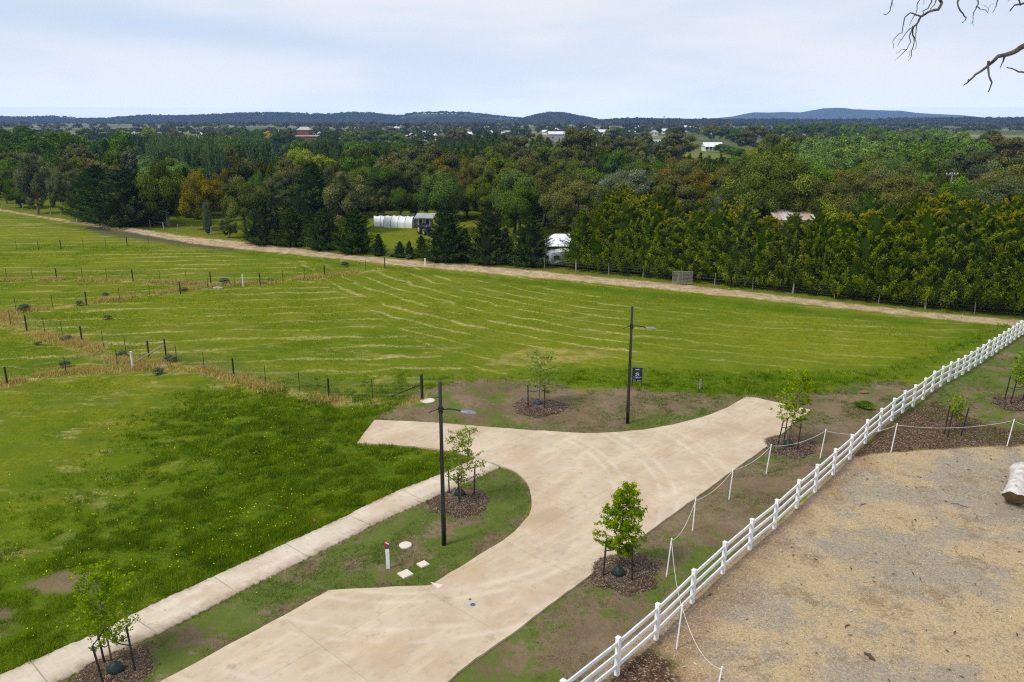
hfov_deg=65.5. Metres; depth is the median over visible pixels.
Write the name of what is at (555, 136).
warehouse
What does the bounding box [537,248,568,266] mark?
caravan
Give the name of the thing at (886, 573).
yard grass
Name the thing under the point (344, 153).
cypress tree
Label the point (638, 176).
gum tree
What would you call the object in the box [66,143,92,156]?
gum tree
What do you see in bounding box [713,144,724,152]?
leafy tree
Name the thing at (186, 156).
poplar tree
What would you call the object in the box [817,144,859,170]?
willow tree
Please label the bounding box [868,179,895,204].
gum tree
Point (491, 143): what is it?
cypress tree
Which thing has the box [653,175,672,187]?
leafy tree
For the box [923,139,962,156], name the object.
leafy tree
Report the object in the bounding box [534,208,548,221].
cypress tree
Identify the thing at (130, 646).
tree stake
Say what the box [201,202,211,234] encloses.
poplar tree
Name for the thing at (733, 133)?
leafy tree
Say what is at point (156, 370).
weed
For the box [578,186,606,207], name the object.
gum tree
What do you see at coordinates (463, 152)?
cypress tree
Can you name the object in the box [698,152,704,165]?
cypress tree
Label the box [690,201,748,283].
cypress tree
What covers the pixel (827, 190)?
gum tree
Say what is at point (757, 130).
gum tree
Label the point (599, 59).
sky
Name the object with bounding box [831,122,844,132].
leafy tree
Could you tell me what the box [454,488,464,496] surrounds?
watering bag
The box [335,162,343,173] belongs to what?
cypress tree
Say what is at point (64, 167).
gum tree
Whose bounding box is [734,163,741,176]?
cypress tree
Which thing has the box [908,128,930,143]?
willow tree
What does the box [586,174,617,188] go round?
gum tree
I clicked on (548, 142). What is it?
cypress tree
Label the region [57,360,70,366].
weed
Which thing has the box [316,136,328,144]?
leafy tree
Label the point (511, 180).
leafy tree
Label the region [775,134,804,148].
gum tree
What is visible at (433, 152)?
gum tree
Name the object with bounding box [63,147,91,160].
gum tree
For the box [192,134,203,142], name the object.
poplar tree
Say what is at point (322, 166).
cypress tree
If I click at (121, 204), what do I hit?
cypress tree
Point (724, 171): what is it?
gum tree
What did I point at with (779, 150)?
gum tree
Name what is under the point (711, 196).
gum tree
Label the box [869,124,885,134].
leafy tree
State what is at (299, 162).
leafy tree
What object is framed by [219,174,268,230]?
gum tree
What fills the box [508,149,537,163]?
gum tree
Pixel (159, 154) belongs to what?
poplar tree
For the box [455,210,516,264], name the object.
cypress tree
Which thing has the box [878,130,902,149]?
willow tree
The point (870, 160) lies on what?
gum tree
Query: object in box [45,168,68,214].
gum tree
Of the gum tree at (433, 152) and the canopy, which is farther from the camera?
the gum tree at (433, 152)
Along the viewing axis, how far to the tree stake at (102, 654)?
22.52 m
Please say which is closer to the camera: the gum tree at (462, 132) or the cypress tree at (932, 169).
the cypress tree at (932, 169)
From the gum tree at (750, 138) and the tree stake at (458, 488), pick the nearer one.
the tree stake at (458, 488)
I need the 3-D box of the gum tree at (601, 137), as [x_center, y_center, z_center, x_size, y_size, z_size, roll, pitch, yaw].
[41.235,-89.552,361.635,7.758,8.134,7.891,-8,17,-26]
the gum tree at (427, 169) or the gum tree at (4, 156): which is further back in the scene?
the gum tree at (4, 156)
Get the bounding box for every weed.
[17,304,29,309]
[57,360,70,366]
[60,335,70,340]
[115,350,126,356]
[150,367,162,373]
[161,354,177,361]
[218,278,228,283]
[853,400,874,408]
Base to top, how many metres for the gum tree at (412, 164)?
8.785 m
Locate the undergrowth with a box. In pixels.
[0,136,1019,213]
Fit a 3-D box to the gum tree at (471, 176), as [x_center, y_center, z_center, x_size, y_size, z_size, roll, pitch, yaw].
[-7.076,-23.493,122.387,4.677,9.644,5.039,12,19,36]
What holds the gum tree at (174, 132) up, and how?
on the ground at (746, 349)
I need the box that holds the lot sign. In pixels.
[632,367,642,385]
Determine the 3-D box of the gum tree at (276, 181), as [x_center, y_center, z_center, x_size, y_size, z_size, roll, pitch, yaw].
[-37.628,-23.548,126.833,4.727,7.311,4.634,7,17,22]
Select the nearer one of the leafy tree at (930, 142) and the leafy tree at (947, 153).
the leafy tree at (947, 153)
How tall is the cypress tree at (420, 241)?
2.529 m
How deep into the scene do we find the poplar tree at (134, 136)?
322.69 m
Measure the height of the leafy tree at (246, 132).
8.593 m
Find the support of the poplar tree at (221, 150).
on the ground at (746, 349)
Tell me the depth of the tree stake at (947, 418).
39.13 m
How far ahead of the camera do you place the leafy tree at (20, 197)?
135.76 m
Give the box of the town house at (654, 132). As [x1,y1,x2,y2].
[650,130,657,135]
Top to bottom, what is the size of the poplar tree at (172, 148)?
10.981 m
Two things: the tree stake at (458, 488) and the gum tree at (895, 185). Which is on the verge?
the tree stake at (458, 488)
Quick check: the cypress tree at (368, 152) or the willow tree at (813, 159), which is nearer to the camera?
the willow tree at (813, 159)
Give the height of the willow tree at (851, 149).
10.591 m
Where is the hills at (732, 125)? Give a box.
[593,122,1020,125]
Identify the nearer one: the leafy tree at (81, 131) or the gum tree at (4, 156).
the gum tree at (4, 156)
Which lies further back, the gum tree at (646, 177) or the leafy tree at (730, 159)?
the leafy tree at (730, 159)
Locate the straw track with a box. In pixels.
[0,209,1022,325]
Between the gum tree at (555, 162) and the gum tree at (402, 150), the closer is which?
the gum tree at (555, 162)
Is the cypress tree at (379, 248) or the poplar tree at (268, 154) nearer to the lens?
the cypress tree at (379, 248)
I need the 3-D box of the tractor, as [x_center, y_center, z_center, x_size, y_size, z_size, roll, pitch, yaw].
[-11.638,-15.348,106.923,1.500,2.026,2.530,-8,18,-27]
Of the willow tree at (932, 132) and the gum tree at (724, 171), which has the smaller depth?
the gum tree at (724, 171)
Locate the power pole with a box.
[946,172,958,182]
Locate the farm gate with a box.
[672,271,692,283]
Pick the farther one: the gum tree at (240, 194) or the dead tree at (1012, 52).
the gum tree at (240, 194)
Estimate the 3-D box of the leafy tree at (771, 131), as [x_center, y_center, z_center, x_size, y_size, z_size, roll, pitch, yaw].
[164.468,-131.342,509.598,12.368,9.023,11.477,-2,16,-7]
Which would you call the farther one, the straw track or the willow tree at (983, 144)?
the willow tree at (983, 144)
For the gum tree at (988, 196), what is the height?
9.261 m
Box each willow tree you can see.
[789,137,821,154]
[793,153,827,169]
[799,144,842,173]
[811,133,838,148]
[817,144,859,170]
[828,134,855,147]
[842,144,873,166]
[848,138,884,161]
[849,133,867,145]
[861,129,884,142]
[875,140,896,159]
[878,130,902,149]
[892,141,904,152]
[896,130,914,142]
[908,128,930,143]
[921,128,940,141]
[931,129,956,144]
[944,129,973,144]
[959,136,995,158]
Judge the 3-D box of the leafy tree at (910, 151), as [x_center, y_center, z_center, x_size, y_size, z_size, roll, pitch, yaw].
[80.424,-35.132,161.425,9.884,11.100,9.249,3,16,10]
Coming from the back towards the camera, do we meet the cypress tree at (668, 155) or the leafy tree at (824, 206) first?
the cypress tree at (668, 155)
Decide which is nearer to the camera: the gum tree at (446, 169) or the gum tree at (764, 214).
the gum tree at (764, 214)
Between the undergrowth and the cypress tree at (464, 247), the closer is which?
the cypress tree at (464, 247)
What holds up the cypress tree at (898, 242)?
on the ground at (746, 349)
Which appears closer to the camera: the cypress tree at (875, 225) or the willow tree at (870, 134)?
the cypress tree at (875, 225)
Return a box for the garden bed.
[854,401,1023,456]
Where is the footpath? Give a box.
[0,458,498,681]
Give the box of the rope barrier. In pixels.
[666,419,1022,681]
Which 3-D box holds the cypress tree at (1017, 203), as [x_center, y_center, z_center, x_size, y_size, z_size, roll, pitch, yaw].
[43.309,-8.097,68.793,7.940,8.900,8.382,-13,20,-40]
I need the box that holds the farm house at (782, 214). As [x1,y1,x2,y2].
[764,209,816,228]
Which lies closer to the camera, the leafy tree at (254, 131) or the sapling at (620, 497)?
the sapling at (620, 497)
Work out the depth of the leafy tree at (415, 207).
125.91 m
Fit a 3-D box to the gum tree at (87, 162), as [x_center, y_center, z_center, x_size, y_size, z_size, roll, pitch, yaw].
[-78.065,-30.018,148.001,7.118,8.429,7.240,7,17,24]
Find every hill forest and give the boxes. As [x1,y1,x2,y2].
[0,111,520,122]
[512,111,600,121]
[593,116,1023,124]
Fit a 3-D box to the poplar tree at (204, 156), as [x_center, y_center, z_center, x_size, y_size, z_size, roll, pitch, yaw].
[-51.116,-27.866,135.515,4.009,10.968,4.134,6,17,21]
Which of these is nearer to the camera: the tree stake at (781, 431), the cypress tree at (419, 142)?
the tree stake at (781, 431)
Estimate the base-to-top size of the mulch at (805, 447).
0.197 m
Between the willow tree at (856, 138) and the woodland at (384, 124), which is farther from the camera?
the woodland at (384, 124)
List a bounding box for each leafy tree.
[0,157,21,175]
[0,165,14,202]
[2,178,25,207]
[12,149,34,159]
[13,188,41,208]
[41,152,63,163]
[74,128,89,135]
[84,139,97,148]
[87,142,104,159]
[133,155,150,174]
[139,166,150,176]
[141,127,156,142]
[156,158,190,205]
[187,164,210,180]
[222,128,244,135]
[234,129,253,137]
[248,171,267,202]
[249,132,263,138]
[251,129,262,133]
[260,153,273,172]
[267,157,294,171]
[270,132,285,142]
[281,139,303,155]
[286,147,311,158]
[290,147,315,163]
[292,157,307,165]
[295,137,308,143]
[301,153,329,167]
[302,138,323,154]
[312,152,335,162]
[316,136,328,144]
[317,130,340,140]
[326,156,358,175]
[339,133,358,145]
[340,158,370,168]
[342,141,364,155]
[344,130,368,141]
[346,164,382,209]
[359,139,370,148]
[362,128,384,140]
[362,155,379,166]
[369,166,405,210]
[378,131,404,145]
[388,187,412,215]
[390,139,413,151]
[406,192,422,215]
[416,170,466,223]
[486,169,540,232]
[498,182,540,233]
[580,167,605,185]
[602,149,628,173]
[621,148,637,166]
[623,158,650,176]
[651,161,676,168]
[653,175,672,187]
[684,199,710,222]
[711,126,728,138]
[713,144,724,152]
[720,145,732,151]
[722,128,739,141]
[723,147,738,155]
[724,154,738,167]
[730,154,751,169]
[731,148,746,156]
[741,149,760,159]
[760,128,777,137]
[772,122,785,134]
[782,123,798,133]
[795,121,807,136]
[805,122,817,132]
[805,189,843,225]
[808,163,834,185]
[814,123,826,133]
[822,122,835,136]
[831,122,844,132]
[839,123,855,137]
[851,122,864,133]
[863,123,873,134]
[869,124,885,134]
[869,158,898,171]
[881,154,917,172]
[891,139,937,168]
[893,169,937,184]
[913,138,938,151]
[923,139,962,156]
[935,140,973,176]
[936,176,972,197]
[950,178,993,203]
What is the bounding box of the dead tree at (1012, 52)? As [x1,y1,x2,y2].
[883,0,1023,91]
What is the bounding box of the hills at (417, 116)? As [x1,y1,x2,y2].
[5,114,507,123]
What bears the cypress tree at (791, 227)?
on the ground at (746, 349)
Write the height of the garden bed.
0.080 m
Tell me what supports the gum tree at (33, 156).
on the ground at (746, 349)
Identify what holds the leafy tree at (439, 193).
on the ground at (746, 349)
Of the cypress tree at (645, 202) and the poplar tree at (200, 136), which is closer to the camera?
the cypress tree at (645, 202)
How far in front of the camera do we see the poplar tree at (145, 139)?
293.81 m
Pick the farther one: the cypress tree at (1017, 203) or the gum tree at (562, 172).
the gum tree at (562, 172)
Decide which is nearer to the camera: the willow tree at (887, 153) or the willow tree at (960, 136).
the willow tree at (887, 153)
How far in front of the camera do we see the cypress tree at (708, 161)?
171.70 m
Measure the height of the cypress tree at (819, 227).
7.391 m
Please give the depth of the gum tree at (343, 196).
107.20 m
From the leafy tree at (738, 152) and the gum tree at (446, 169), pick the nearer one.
the gum tree at (446, 169)
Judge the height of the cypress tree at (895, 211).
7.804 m
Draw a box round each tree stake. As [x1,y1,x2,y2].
[91,628,104,681]
[97,635,107,662]
[109,626,135,670]
[448,471,455,492]
[457,472,459,502]
[462,466,475,494]
[527,385,539,405]
[603,540,620,575]
[622,543,633,580]
[777,421,791,445]
[783,419,791,441]
[792,422,801,448]
[944,405,955,433]
[947,410,956,437]
[957,407,968,435]
[1004,376,1020,399]
[1010,380,1023,402]
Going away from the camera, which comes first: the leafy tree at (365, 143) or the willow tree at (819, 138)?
the willow tree at (819, 138)
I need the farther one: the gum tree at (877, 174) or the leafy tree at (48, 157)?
the leafy tree at (48, 157)
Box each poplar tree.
[131,132,137,145]
[135,134,143,149]
[141,134,149,151]
[144,138,157,157]
[146,144,158,168]
[149,145,167,194]
[164,143,177,159]
[174,144,185,164]
[178,134,190,141]
[179,144,197,168]
[183,138,194,146]
[187,144,203,167]
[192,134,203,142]
[192,143,202,155]
[196,143,208,155]
[199,144,213,179]
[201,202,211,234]
[204,145,225,180]
[213,144,232,178]
[230,139,248,159]
[241,138,253,159]
[246,138,264,180]
[258,136,266,154]
[260,138,276,168]
[312,140,321,156]
[319,141,331,159]
[327,139,335,156]
[332,140,344,160]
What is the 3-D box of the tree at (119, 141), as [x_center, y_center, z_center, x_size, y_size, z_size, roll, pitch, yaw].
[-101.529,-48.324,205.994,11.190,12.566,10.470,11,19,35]
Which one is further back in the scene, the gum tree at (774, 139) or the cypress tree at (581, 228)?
the gum tree at (774, 139)
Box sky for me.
[0,0,1023,118]
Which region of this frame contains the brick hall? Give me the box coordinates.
[297,127,312,134]
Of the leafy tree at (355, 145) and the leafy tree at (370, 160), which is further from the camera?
the leafy tree at (355, 145)
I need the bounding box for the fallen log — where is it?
[1000,462,1023,504]
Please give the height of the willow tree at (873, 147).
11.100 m
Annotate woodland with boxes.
[0,120,1023,129]
[5,126,1023,143]
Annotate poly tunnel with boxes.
[373,215,394,225]
[383,215,416,227]
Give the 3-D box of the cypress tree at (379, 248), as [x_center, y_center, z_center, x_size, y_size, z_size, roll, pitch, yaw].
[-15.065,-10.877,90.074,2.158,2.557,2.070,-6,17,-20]
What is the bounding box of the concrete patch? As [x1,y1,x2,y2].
[431,582,442,587]
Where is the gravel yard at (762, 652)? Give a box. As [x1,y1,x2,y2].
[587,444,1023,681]
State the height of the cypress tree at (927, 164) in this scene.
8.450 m
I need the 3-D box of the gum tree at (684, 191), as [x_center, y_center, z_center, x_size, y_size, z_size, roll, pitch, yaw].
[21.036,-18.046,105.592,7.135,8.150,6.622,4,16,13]
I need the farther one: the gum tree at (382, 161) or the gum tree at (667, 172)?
the gum tree at (382, 161)
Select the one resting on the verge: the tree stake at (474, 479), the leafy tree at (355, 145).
the tree stake at (474, 479)
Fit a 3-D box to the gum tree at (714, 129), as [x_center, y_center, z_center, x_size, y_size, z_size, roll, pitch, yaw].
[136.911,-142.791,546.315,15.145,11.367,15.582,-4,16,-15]
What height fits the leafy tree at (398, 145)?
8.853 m
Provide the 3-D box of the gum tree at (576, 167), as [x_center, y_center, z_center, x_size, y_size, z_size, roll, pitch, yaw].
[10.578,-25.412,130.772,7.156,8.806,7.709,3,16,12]
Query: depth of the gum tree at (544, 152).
206.38 m
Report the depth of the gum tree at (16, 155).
171.28 m
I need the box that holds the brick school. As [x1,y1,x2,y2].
[296,135,319,140]
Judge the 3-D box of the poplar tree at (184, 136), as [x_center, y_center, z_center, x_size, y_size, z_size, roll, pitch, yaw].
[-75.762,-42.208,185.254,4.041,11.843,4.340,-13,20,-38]
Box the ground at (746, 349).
[0,123,1023,681]
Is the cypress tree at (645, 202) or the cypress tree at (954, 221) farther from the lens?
the cypress tree at (645, 202)
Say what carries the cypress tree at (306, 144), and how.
on the ground at (746, 349)
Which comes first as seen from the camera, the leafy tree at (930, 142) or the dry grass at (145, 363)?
the dry grass at (145, 363)
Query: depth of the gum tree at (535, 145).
227.69 m
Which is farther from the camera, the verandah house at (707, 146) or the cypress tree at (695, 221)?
the verandah house at (707, 146)
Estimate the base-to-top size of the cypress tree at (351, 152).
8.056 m
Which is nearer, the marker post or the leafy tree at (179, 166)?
the marker post
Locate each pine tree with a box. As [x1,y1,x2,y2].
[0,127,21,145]
[0,138,21,152]
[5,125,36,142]
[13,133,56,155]
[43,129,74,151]
[58,131,86,147]
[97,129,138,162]
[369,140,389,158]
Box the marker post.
[385,541,389,568]
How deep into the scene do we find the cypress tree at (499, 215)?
119.75 m
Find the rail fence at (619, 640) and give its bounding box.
[559,320,1023,681]
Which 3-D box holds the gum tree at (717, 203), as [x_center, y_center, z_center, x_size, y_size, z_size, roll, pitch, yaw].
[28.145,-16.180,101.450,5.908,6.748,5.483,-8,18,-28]
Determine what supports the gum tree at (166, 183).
on the ground at (746, 349)
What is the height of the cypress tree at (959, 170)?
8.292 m
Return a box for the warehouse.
[548,131,565,141]
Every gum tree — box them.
[0,151,15,159]
[4,151,22,161]
[12,152,51,213]
[22,152,41,160]
[44,162,54,194]
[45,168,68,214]
[49,157,83,192]
[56,149,72,158]
[62,171,78,192]
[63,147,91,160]
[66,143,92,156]
[70,157,87,170]
[76,158,105,170]
[77,162,109,181]
[107,164,121,172]
[120,145,146,167]
[133,157,185,225]
[168,129,181,135]
[178,170,222,229]
[198,143,258,181]
[202,132,214,138]
[211,169,231,216]
[216,217,237,237]
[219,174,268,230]
[263,171,287,215]
[266,156,303,204]
[279,130,295,142]
[312,127,322,133]
[321,170,373,225]
[322,165,339,185]
[367,190,387,215]
[371,154,395,168]
[380,158,413,209]
[388,151,405,162]
[393,145,426,164]
[398,147,408,153]
[401,156,420,175]
[409,159,439,192]
[414,143,460,171]
[432,157,453,171]
[438,166,461,213]
[444,130,460,141]
[450,128,468,140]
[453,157,479,218]
[463,175,494,216]
[467,154,496,179]
[473,163,498,212]
[479,148,501,165]
[482,156,503,171]
[486,144,512,158]
[491,157,517,175]
[491,176,501,188]
[497,141,518,154]
[499,161,514,175]
[500,154,548,180]
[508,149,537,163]
[509,135,528,150]
[518,148,541,162]
[527,167,561,227]
[532,143,548,148]
[536,145,559,164]
[536,177,568,233]
[547,147,574,164]
[547,162,569,180]
[547,178,598,232]
[548,158,574,170]
[556,126,597,157]
[566,159,590,178]
[566,171,599,185]
[567,150,596,170]
[569,179,600,231]
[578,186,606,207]
[584,182,633,223]
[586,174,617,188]
[595,135,610,145]
[597,138,617,152]
[598,169,640,199]
[603,127,623,139]
[609,135,643,153]
[615,167,655,199]
[622,139,648,155]
[636,131,652,143]
[637,154,660,166]
[639,170,658,180]
[641,163,659,177]
[649,137,681,158]
[649,166,688,186]
[649,175,696,217]
[651,132,700,158]
[658,162,680,174]
[662,157,690,169]
[664,126,685,134]
[671,170,714,209]
[675,159,704,177]
[680,157,701,168]
[694,167,718,191]
[701,124,723,140]
[703,174,733,211]
[708,196,736,214]
[710,165,738,180]
[715,173,725,189]
[720,157,782,221]
[734,129,756,149]
[736,177,791,216]
[737,125,770,143]
[738,149,791,210]
[740,137,804,167]
[753,151,821,212]
[758,133,783,147]
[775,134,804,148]
[804,176,845,214]
[831,169,872,186]
[832,177,890,219]
[833,168,846,182]
[852,159,876,174]
[857,155,879,168]
[864,166,894,182]
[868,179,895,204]
[877,165,902,176]
[882,173,920,207]
[896,163,918,183]
[896,175,939,206]
[937,143,1002,180]
[967,171,1000,185]
[970,167,1008,182]
[972,172,1023,210]
[979,129,1001,141]
[987,154,1023,174]
[988,134,1023,157]
[995,180,1023,205]
[1003,164,1017,177]
[1007,162,1023,184]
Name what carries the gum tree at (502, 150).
on the ground at (746, 349)
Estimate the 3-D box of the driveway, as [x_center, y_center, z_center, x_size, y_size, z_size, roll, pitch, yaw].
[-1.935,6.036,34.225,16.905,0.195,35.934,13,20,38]
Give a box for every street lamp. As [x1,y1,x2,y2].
[429,381,476,545]
[623,306,656,423]
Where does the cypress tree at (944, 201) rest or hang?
on the ground at (746, 349)
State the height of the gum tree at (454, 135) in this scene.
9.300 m
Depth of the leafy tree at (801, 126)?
673.08 m
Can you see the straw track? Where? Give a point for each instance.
(548, 275)
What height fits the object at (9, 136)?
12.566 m
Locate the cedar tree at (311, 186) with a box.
[273,161,346,222]
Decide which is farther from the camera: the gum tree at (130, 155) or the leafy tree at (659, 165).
the gum tree at (130, 155)
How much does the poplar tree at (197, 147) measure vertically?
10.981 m
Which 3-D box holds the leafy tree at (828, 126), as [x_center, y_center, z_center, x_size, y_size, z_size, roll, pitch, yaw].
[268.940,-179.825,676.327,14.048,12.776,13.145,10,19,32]
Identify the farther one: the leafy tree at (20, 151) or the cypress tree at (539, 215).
the leafy tree at (20, 151)
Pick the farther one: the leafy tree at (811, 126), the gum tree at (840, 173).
the leafy tree at (811, 126)
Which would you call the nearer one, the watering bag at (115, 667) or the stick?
the watering bag at (115, 667)
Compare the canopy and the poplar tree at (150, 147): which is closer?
the canopy
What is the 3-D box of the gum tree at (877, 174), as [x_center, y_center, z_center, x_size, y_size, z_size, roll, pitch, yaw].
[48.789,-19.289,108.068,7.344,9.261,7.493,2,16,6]
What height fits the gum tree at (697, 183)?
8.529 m
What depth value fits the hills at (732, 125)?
1692.27 m
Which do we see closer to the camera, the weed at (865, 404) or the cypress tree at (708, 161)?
the weed at (865, 404)
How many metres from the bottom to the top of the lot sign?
1.212 m
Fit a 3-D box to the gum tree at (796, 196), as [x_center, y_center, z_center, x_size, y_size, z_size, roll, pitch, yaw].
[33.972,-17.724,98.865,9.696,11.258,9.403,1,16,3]
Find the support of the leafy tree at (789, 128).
on the ground at (746, 349)
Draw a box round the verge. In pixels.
[61,327,1023,681]
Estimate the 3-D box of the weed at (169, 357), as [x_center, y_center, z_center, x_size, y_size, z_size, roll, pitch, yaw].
[-21.902,1.107,50.917,1.006,0.480,0.914,-4,16,-16]
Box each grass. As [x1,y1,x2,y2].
[0,267,430,406]
[5,458,474,671]
[176,467,531,627]
[659,449,1023,680]
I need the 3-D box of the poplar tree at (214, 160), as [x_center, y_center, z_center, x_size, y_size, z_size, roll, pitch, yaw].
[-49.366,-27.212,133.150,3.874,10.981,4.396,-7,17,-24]
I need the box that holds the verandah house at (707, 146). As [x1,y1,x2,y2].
[701,142,721,150]
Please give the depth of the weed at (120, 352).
51.83 m
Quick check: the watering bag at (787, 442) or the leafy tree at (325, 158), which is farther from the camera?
the leafy tree at (325, 158)
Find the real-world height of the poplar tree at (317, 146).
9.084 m
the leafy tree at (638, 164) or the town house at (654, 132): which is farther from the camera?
the town house at (654, 132)
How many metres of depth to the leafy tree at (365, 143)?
266.85 m
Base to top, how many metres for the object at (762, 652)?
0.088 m
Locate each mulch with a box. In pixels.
[68,641,159,681]
[421,484,496,521]
[508,397,574,417]
[584,550,667,601]
[764,434,820,461]
[987,393,1023,412]
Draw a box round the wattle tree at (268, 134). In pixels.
[263,131,271,139]
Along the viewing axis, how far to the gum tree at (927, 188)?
97.84 m
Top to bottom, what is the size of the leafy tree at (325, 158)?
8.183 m
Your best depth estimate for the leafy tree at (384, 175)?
131.56 m
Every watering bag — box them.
[106,661,124,674]
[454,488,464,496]
[533,399,542,404]
[612,565,625,576]
[783,439,792,446]
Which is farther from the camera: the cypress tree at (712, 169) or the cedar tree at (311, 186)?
the cypress tree at (712, 169)
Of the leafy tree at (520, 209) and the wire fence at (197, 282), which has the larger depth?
the leafy tree at (520, 209)
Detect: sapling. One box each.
[66,556,140,660]
[435,425,485,499]
[522,347,566,403]
[592,480,647,564]
[769,369,818,438]
[947,395,969,429]
[1006,350,1023,401]
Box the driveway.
[160,397,812,681]
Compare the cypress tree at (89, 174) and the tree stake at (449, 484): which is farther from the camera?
the cypress tree at (89, 174)
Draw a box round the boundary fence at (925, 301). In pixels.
[0,200,1017,313]
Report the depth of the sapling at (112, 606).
22.02 m
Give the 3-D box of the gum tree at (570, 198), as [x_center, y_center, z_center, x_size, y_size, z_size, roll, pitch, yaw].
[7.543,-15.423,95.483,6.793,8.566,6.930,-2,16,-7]
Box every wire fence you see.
[0,236,148,249]
[0,310,164,357]
[2,345,164,384]
[4,257,384,309]
[5,268,243,286]
[163,341,423,399]
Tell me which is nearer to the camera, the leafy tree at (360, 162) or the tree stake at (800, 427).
the tree stake at (800, 427)
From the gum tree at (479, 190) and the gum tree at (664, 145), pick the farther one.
the gum tree at (664, 145)
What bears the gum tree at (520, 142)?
on the ground at (746, 349)
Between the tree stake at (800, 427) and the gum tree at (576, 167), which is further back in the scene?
the gum tree at (576, 167)
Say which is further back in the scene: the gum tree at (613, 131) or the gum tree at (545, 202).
the gum tree at (613, 131)
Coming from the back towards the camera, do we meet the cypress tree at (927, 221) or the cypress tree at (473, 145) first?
the cypress tree at (473, 145)
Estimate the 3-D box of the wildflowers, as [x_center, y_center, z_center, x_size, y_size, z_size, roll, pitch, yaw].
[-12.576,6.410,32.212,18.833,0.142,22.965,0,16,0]
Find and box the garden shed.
[414,213,435,227]
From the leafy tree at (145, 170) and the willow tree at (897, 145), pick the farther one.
the willow tree at (897, 145)
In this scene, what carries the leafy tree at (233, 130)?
on the ground at (746, 349)
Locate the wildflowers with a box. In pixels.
[4,406,419,635]
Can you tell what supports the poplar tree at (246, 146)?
on the ground at (746, 349)
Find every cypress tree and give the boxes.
[52,156,63,166]
[57,164,112,222]
[67,167,180,227]
[103,153,117,171]
[113,152,126,168]
[174,167,191,217]
[189,170,212,219]
[236,199,283,244]
[252,161,267,180]
[264,163,279,206]
[268,208,311,246]
[268,214,281,244]
[296,209,342,250]
[299,159,304,168]
[302,141,312,153]
[319,160,327,170]
[326,208,381,254]
[330,161,338,173]
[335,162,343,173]
[339,151,347,161]
[347,147,357,163]
[354,148,367,159]
[364,147,373,157]
[371,234,387,256]
[393,241,405,257]
[403,241,416,258]
[413,138,426,148]
[414,211,475,262]
[414,235,429,257]
[441,142,448,151]
[455,145,461,157]
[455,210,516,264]
[457,228,474,261]
[459,149,469,167]
[460,143,468,156]
[464,134,477,144]
[467,148,476,163]
[469,139,479,155]
[474,132,487,145]
[477,138,487,150]
[482,131,491,145]
[486,136,495,146]
[490,131,499,138]
[494,212,504,221]
[496,133,509,142]
[501,215,557,267]
[501,229,516,263]
[526,137,537,148]
[533,134,545,145]
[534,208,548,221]
[541,137,553,147]
[554,210,595,269]
[570,202,624,271]
[591,151,608,173]
[591,188,640,217]
[598,198,652,274]
[599,149,604,168]
[604,147,610,155]
[622,202,671,277]
[625,187,639,198]
[634,193,657,217]
[636,217,698,277]
[650,186,687,226]
[654,150,665,162]
[656,210,723,280]
[663,152,671,162]
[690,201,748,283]
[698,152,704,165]
[702,203,779,286]
[705,154,712,170]
[708,164,717,173]
[714,153,726,169]
[728,164,736,177]
[733,215,783,288]
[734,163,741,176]
[749,212,811,290]
[783,211,848,295]
[802,211,884,298]
[826,209,911,300]
[850,189,887,222]
[859,220,935,303]
[877,205,965,305]
[882,204,907,231]
[891,192,935,228]
[891,203,998,309]
[911,159,918,171]
[916,166,924,174]
[918,155,932,175]
[918,193,964,220]
[925,176,937,194]
[929,165,940,184]
[935,175,948,192]
[937,164,955,185]
[941,211,1023,310]
[949,166,967,184]
[955,198,995,220]
[957,210,1023,315]
[981,201,1011,219]
[986,195,1023,216]
[988,208,1023,316]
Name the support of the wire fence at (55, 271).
on the ground at (746, 349)
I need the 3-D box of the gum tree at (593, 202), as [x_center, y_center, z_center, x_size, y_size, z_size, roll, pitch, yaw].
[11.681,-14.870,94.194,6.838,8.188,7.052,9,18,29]
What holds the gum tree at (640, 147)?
on the ground at (746, 349)
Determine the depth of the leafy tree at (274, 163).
154.35 m
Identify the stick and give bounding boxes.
[864,652,874,660]
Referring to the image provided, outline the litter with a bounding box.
[626,449,1023,681]
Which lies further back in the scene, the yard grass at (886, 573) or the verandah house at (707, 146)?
the verandah house at (707, 146)
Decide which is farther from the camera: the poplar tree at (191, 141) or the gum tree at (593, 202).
the poplar tree at (191, 141)
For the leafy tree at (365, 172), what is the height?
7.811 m
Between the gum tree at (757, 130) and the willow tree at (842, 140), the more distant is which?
the gum tree at (757, 130)
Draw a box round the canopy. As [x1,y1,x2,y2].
[545,234,570,249]
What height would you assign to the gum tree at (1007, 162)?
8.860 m
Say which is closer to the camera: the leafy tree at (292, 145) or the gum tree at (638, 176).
the gum tree at (638, 176)
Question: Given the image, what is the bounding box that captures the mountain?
[707,108,983,119]
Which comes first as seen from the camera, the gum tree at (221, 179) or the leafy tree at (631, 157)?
the gum tree at (221, 179)
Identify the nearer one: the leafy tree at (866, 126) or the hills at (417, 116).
the leafy tree at (866, 126)
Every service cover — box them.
[397,569,412,578]
[399,541,411,548]
[416,560,429,567]
[420,398,434,402]
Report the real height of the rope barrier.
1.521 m
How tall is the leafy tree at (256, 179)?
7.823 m

